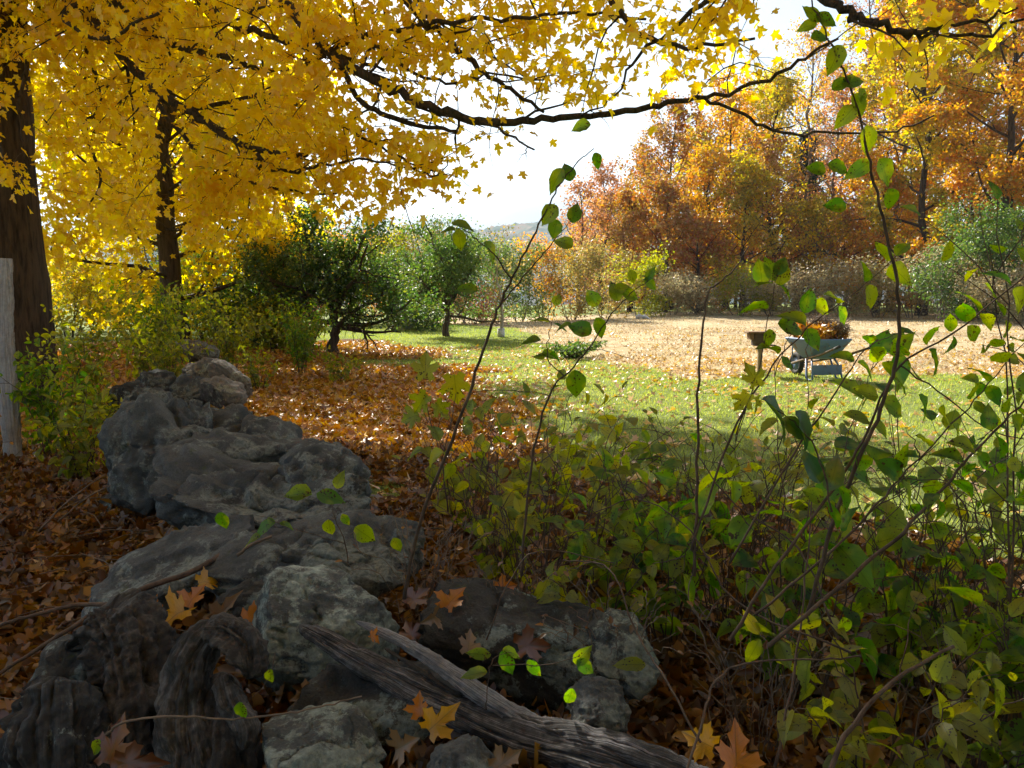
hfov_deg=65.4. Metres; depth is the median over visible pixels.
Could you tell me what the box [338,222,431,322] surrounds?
shrub
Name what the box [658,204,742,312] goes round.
woodland tree
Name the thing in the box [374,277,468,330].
shrub
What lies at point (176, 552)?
rock
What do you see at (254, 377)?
bush
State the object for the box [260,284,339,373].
bush
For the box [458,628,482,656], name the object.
fallen leaf
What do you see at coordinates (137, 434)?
rock
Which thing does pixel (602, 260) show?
shrub
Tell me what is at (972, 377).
bush
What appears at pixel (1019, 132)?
woodland tree
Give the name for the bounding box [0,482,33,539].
weeds
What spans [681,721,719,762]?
fallen leaf
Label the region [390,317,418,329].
shrub
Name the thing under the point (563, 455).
bush
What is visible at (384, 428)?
leaf litter
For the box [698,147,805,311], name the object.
maple tree
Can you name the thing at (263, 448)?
rock
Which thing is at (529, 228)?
wooded ridge
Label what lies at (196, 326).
shrub
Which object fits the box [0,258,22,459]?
wooden post
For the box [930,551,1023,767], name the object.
bush
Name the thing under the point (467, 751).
rock
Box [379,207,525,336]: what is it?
apple tree
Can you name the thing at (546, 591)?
bush
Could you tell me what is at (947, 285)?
brush
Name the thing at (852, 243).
woodland tree
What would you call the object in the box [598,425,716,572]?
bush
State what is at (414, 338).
lawn grass
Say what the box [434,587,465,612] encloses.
fallen leaf
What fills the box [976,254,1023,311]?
brush
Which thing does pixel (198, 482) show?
rock
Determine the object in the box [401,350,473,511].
maple seedling
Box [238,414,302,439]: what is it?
rock
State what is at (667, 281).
brush
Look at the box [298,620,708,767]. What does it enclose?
split log
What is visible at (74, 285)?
shrub
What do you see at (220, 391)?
rock
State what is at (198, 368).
rock
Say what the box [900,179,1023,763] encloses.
bush
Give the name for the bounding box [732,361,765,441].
maple shoot
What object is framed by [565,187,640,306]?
maple tree
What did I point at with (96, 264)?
shrub
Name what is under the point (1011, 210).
brush
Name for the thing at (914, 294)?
brush
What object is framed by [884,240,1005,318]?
brush
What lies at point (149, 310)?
shrub
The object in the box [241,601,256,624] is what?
fallen leaf
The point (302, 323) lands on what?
bush
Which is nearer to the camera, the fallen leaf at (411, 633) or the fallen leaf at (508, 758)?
the fallen leaf at (508, 758)
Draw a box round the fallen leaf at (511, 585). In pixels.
[493,573,517,589]
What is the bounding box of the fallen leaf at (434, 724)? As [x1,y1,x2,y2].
[418,702,459,743]
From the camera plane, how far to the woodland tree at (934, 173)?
47.80 m
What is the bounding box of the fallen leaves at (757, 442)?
[0,344,1023,674]
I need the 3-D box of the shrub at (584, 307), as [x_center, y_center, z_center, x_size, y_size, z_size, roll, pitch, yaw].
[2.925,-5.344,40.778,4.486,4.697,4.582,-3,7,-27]
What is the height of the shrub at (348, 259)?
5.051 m
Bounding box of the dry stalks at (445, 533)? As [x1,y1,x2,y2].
[335,503,501,621]
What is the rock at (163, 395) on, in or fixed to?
on the ground at (675, 323)
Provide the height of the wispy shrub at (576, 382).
0.976 m
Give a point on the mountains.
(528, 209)
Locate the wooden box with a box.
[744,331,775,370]
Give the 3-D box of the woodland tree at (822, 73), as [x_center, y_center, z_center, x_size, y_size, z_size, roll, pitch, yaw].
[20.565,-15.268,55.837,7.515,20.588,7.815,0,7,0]
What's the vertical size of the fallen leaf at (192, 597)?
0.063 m
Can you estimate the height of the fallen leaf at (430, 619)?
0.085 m
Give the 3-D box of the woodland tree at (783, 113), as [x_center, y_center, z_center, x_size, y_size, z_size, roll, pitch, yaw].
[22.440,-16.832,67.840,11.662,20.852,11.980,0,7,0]
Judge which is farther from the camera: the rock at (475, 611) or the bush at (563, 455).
the bush at (563, 455)
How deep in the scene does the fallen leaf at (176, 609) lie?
2.63 m
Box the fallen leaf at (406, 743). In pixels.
[385,728,419,767]
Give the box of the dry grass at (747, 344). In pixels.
[433,311,1023,377]
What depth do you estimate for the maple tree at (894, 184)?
45.77 m
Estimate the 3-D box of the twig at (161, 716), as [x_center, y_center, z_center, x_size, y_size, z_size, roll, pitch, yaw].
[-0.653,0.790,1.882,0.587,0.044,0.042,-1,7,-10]
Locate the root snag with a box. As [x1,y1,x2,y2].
[152,612,268,767]
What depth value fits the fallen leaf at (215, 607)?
2.61 m
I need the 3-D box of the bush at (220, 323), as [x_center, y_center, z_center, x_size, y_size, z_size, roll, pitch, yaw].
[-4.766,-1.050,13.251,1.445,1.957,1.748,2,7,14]
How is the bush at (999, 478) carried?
on the ground at (675, 323)
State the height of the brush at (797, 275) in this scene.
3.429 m
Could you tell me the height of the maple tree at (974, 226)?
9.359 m
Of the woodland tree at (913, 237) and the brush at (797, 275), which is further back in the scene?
the woodland tree at (913, 237)
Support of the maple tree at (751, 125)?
on the ground at (675, 323)
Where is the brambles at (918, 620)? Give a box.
[862,557,1023,767]
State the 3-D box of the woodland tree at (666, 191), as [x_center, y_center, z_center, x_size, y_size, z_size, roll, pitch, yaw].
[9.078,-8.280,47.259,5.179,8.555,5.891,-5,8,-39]
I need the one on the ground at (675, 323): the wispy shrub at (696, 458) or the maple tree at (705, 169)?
the maple tree at (705, 169)
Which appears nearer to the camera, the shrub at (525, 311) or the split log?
the split log
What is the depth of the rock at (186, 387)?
8.30 m
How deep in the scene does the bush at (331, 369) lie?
13.39 m
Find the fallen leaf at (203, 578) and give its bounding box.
[195,566,217,589]
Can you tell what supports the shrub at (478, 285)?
on the ground at (675, 323)
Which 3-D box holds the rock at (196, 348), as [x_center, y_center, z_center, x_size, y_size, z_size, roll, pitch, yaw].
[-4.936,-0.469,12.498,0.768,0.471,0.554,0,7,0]
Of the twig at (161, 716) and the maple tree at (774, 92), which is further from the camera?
the maple tree at (774, 92)
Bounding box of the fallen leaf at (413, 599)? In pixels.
[402,586,429,608]
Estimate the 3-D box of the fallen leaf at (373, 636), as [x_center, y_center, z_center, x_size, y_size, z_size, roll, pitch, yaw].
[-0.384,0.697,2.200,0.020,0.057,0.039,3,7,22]
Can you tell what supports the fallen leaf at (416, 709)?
on the split log
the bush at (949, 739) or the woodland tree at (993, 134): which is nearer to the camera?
the bush at (949, 739)
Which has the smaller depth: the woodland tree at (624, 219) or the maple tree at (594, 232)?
the woodland tree at (624, 219)
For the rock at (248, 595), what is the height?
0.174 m
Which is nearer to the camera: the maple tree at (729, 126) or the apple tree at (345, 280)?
the apple tree at (345, 280)
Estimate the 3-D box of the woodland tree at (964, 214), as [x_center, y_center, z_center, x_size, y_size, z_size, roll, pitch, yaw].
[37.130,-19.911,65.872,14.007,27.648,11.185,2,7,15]
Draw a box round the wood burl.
[63,588,179,755]
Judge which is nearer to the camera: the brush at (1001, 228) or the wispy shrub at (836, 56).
the wispy shrub at (836, 56)
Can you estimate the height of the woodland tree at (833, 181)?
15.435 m
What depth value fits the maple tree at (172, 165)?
31.56 m
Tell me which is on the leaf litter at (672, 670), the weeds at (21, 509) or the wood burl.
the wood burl
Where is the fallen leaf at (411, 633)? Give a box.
[399,620,420,640]
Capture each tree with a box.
[0,0,1023,405]
[28,0,383,350]
[60,49,237,256]
[180,213,344,340]
[229,195,466,353]
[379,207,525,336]
[551,174,613,312]
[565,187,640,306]
[571,158,630,310]
[591,179,662,312]
[592,138,698,307]
[601,179,679,307]
[619,170,725,311]
[620,91,727,309]
[638,123,743,305]
[639,228,704,307]
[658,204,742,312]
[663,140,750,310]
[667,111,782,306]
[673,68,772,308]
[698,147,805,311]
[708,225,786,307]
[709,89,803,307]
[719,67,853,239]
[720,126,840,310]
[724,58,808,308]
[752,219,841,306]
[758,17,859,308]
[772,128,842,296]
[777,190,857,311]
[793,70,872,310]
[795,45,885,305]
[797,28,960,304]
[805,200,882,309]
[816,216,907,283]
[818,0,909,309]
[828,29,993,307]
[830,0,983,311]
[834,153,936,312]
[835,0,1013,315]
[868,199,960,307]
[876,0,1022,306]
[891,0,1023,317]
[911,3,1023,292]
[911,53,1023,303]
[912,193,1022,304]
[954,23,1023,313]
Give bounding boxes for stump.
[0,675,112,767]
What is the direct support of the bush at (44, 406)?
on the ground at (675, 323)
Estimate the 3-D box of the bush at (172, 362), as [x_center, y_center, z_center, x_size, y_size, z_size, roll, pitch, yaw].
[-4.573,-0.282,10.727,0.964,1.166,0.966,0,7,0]
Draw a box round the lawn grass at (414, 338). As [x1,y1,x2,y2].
[6,324,1023,763]
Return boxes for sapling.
[466,223,531,336]
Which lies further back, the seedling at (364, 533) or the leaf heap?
the leaf heap
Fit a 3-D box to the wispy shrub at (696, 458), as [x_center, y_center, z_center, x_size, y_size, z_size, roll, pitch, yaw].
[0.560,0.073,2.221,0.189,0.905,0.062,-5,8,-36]
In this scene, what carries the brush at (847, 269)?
on the ground at (675, 323)
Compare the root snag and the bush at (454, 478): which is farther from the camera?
the bush at (454, 478)
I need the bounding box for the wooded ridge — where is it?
[49,216,1013,305]
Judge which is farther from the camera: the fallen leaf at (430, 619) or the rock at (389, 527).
the rock at (389, 527)
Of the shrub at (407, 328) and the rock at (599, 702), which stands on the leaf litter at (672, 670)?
the rock at (599, 702)
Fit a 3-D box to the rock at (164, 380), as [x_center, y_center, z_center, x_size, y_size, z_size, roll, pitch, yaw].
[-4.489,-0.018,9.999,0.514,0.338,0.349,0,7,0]
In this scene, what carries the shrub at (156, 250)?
on the ground at (675, 323)
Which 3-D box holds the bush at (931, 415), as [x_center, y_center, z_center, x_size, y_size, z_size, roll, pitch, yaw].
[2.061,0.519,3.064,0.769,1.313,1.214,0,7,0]
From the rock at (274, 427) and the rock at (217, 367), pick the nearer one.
the rock at (274, 427)
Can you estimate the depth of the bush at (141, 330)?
11.32 m
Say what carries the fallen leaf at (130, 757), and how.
on the root snag
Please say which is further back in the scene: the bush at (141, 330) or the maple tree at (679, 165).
the maple tree at (679, 165)
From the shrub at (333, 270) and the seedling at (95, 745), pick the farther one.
the shrub at (333, 270)
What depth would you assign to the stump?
2.01 m
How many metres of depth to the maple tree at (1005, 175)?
38.77 m
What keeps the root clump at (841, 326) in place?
on the leaf heap
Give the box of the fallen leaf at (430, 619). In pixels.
[420,604,442,629]
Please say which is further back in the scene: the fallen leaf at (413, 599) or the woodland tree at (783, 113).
the woodland tree at (783, 113)
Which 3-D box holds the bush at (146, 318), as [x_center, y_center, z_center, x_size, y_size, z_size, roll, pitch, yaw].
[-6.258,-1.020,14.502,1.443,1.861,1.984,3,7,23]
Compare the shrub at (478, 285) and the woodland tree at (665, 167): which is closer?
the shrub at (478, 285)
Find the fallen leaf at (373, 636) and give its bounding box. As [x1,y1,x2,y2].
[368,627,379,643]
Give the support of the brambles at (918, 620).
on the ground at (675, 323)
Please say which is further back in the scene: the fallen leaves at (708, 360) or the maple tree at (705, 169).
the maple tree at (705, 169)
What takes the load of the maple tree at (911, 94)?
on the ground at (675, 323)
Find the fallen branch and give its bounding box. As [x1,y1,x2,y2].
[0,602,106,626]
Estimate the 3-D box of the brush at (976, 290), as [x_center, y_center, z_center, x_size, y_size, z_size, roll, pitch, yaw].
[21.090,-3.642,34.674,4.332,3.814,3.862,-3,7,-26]
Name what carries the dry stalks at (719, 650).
on the ground at (675, 323)
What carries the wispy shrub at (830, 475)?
on the leaf litter at (672, 670)
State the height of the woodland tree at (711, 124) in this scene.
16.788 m
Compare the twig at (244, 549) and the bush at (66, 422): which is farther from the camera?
the bush at (66, 422)
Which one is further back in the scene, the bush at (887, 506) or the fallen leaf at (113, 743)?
the bush at (887, 506)
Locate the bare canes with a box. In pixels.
[486,448,954,767]
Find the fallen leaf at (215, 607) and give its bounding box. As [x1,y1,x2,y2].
[207,589,243,618]
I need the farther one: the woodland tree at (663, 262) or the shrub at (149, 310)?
the woodland tree at (663, 262)
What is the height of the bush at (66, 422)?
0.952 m
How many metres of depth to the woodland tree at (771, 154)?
48.35 m
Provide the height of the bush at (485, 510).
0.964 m
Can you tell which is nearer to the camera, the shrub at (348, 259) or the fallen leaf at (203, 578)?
the fallen leaf at (203, 578)
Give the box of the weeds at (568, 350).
[539,338,608,358]
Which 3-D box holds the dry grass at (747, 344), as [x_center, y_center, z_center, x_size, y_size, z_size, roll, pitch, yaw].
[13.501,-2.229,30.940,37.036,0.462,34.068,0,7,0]
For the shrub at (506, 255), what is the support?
on the ground at (675, 323)
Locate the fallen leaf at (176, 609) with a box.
[165,586,197,624]
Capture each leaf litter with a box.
[0,338,561,458]
[0,436,1023,767]
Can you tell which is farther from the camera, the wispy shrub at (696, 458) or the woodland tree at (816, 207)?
the woodland tree at (816, 207)
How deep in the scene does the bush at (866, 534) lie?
3.83 m
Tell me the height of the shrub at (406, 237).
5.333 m
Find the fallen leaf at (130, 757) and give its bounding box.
[113,740,171,767]
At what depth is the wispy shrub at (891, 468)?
1.90 m
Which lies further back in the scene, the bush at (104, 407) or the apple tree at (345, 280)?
the apple tree at (345, 280)
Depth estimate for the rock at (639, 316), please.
40.63 m
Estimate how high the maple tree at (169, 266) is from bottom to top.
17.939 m
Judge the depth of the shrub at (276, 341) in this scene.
20.08 m
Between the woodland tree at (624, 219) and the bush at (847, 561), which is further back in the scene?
the woodland tree at (624, 219)
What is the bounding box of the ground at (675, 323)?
[1,303,1023,767]
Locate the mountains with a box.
[41,187,1023,238]
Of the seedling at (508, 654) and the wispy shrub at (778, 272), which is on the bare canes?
the wispy shrub at (778, 272)
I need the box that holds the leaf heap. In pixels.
[790,321,849,346]
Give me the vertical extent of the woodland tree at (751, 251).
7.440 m
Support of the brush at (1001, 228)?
on the ground at (675, 323)
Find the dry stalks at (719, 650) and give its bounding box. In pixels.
[668,572,854,767]
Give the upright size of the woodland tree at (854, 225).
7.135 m
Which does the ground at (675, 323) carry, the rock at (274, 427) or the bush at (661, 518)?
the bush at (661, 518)
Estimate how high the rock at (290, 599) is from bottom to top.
0.478 m
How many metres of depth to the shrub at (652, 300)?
42.77 m
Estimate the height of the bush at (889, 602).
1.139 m
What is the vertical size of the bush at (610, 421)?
0.944 m
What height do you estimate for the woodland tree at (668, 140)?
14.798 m
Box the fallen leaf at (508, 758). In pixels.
[487,744,521,767]
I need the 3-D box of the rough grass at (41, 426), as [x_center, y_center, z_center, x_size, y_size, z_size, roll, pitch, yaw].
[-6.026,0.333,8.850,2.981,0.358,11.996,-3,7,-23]
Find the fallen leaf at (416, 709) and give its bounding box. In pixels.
[403,691,427,719]
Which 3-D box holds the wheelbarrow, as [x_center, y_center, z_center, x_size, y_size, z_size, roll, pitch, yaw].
[5.302,-0.427,13.662,0.728,0.729,1.942,-1,7,-11]
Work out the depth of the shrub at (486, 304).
35.98 m
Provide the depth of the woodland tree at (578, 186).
50.81 m
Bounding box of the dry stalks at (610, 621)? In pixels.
[535,567,682,654]
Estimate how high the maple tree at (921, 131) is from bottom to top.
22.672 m
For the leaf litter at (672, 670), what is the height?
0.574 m
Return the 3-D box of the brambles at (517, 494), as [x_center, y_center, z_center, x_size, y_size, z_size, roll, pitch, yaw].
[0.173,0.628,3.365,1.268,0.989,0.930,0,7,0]
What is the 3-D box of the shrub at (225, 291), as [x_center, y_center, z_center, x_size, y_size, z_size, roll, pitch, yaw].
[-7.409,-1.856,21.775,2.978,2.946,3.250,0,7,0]
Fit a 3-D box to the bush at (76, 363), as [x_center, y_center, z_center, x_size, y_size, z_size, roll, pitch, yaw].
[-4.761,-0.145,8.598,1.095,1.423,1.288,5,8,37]
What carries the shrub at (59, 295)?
on the ground at (675, 323)
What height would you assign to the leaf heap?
0.516 m
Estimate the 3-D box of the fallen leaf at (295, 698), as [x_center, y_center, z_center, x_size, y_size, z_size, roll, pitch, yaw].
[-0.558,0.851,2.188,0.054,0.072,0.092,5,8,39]
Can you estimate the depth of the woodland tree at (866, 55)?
54.63 m
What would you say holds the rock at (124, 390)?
on the leaf litter at (384, 428)
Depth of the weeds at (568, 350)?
18.30 m
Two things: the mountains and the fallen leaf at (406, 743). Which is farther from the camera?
the mountains
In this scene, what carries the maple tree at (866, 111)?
on the ground at (675, 323)
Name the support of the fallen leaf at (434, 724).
on the split log
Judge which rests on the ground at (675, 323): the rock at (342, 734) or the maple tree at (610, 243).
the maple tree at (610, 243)
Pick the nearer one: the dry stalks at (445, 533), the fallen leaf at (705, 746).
the fallen leaf at (705, 746)
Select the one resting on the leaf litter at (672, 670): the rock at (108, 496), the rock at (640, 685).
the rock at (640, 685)
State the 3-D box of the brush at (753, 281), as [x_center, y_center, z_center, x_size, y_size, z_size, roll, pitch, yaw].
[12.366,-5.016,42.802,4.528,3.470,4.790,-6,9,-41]
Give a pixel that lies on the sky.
(624, 128)
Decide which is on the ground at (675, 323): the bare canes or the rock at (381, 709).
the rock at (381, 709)
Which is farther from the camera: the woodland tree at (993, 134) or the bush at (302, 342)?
the woodland tree at (993, 134)
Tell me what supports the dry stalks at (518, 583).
on the rock at (475, 611)
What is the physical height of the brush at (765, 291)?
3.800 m
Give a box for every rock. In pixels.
[28,634,86,681]
[81,513,255,617]
[94,493,120,511]
[97,392,252,516]
[108,380,144,412]
[122,386,172,402]
[135,369,175,391]
[148,438,371,529]
[169,373,210,404]
[173,427,302,462]
[174,339,219,362]
[182,357,213,377]
[197,509,408,599]
[199,374,247,408]
[207,358,253,397]
[218,579,263,617]
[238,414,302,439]
[252,564,399,694]
[261,700,386,767]
[277,438,371,496]
[287,661,457,763]
[382,516,425,576]
[416,577,639,714]
[427,733,494,767]
[566,676,631,732]
[587,607,659,700]
[635,314,649,318]
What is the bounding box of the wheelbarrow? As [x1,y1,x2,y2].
[785,337,869,380]
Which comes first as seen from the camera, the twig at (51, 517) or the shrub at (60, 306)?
the twig at (51, 517)
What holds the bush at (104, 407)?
on the ground at (675, 323)
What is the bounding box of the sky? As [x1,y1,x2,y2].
[28,0,1023,228]
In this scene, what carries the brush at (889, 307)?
on the ground at (675, 323)
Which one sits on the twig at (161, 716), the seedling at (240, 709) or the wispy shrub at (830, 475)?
the seedling at (240, 709)
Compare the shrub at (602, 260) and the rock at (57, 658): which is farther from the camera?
the shrub at (602, 260)
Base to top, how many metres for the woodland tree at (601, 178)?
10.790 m
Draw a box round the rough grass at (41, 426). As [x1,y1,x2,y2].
[0,371,131,498]
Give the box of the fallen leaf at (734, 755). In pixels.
[715,716,765,767]
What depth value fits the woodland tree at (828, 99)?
69.49 m
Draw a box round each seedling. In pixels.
[91,723,111,754]
[215,470,401,562]
[234,653,275,717]
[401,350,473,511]
[460,645,645,709]
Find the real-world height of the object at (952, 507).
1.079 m
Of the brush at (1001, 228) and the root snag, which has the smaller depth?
the root snag
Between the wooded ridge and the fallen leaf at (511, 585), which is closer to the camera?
the fallen leaf at (511, 585)
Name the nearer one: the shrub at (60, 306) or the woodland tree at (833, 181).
the shrub at (60, 306)
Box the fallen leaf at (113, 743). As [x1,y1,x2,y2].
[94,712,131,767]
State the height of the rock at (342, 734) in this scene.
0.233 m
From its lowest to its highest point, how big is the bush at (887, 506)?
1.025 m
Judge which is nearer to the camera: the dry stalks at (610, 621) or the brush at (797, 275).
the dry stalks at (610, 621)
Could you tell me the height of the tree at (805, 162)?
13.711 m
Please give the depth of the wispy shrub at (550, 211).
2.06 m
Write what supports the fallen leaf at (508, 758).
on the rock at (467, 751)
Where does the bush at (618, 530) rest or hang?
on the ground at (675, 323)
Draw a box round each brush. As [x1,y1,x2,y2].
[646,263,707,314]
[660,267,730,315]
[699,260,785,315]
[723,259,808,316]
[758,258,839,316]
[808,250,884,316]
[825,256,922,317]
[862,253,958,318]
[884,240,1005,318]
[900,228,992,321]
[911,191,1023,319]
[936,261,1023,323]
[968,203,1023,320]
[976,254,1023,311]
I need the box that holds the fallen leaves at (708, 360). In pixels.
[520,328,1023,383]
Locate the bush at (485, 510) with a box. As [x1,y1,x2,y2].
[421,396,580,564]
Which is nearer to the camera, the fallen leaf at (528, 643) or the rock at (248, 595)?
the fallen leaf at (528, 643)
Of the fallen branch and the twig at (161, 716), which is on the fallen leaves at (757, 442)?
the fallen branch
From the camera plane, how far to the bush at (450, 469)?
3.71 m
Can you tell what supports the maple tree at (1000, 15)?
on the ground at (675, 323)
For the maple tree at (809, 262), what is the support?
on the ground at (675, 323)
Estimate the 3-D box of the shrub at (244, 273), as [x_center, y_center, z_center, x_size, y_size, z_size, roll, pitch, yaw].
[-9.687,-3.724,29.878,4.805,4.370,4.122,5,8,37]
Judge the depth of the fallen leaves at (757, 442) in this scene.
10.21 m
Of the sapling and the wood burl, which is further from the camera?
the sapling
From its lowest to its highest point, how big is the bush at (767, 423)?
1.137 m
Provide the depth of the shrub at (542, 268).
40.59 m
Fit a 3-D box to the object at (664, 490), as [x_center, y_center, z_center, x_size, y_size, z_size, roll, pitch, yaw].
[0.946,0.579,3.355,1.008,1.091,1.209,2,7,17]
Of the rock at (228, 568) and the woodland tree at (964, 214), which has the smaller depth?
the rock at (228, 568)
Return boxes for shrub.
[44,224,102,327]
[46,235,134,330]
[47,245,126,336]
[49,263,79,330]
[87,261,194,333]
[133,222,204,328]
[145,256,233,340]
[182,262,283,346]
[184,253,298,322]
[229,285,326,351]
[296,231,363,320]
[324,220,389,322]
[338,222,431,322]
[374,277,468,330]
[381,215,473,320]
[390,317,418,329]
[403,118,601,599]
[416,225,508,322]
[433,276,512,323]
[470,230,538,320]
[477,267,655,576]
[480,231,563,320]
[502,231,578,319]
[530,231,621,319]
[558,236,640,318]
[603,241,676,316]
[690,241,918,563]
[692,246,748,575]
[728,247,1023,647]
[761,395,844,511]
[796,0,900,611]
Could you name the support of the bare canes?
on the leaf litter at (672, 670)
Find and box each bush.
[0,335,103,455]
[17,304,143,419]
[22,369,122,480]
[78,387,118,419]
[97,276,204,366]
[99,281,196,378]
[119,319,214,377]
[182,262,278,367]
[236,339,282,388]
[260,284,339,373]
[260,303,331,358]
[319,344,364,381]
[391,390,530,548]
[429,399,602,589]
[489,413,660,599]
[489,471,721,612]
[496,352,629,513]
[537,409,782,650]
[570,435,694,545]
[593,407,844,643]
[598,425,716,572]
[692,329,1022,709]
[701,397,895,620]
[739,591,1023,767]
[754,453,880,591]
[815,383,1023,700]
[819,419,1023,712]
[820,417,1023,622]
[896,219,1023,552]
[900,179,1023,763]
[907,408,1023,622]
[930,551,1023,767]
[948,446,1023,718]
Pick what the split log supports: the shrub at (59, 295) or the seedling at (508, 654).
the seedling at (508, 654)
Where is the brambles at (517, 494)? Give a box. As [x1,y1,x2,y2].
[391,406,703,593]
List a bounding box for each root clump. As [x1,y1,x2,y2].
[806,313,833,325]
[823,311,853,338]
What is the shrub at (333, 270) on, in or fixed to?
on the ground at (675, 323)
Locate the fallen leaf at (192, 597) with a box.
[177,584,205,608]
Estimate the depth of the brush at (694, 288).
42.89 m
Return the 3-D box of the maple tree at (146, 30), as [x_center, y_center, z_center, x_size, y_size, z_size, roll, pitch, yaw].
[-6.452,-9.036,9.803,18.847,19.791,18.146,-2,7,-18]
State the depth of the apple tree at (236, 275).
21.38 m
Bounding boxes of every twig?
[38,473,105,531]
[57,485,110,521]
[105,696,361,735]
[236,535,271,555]
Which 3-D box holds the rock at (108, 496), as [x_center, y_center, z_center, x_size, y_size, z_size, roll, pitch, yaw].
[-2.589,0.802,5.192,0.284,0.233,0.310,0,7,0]
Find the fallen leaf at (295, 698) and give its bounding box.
[290,678,309,701]
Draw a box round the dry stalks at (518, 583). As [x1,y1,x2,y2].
[424,534,604,596]
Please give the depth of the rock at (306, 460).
4.11 m
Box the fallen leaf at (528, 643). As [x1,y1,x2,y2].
[513,623,551,661]

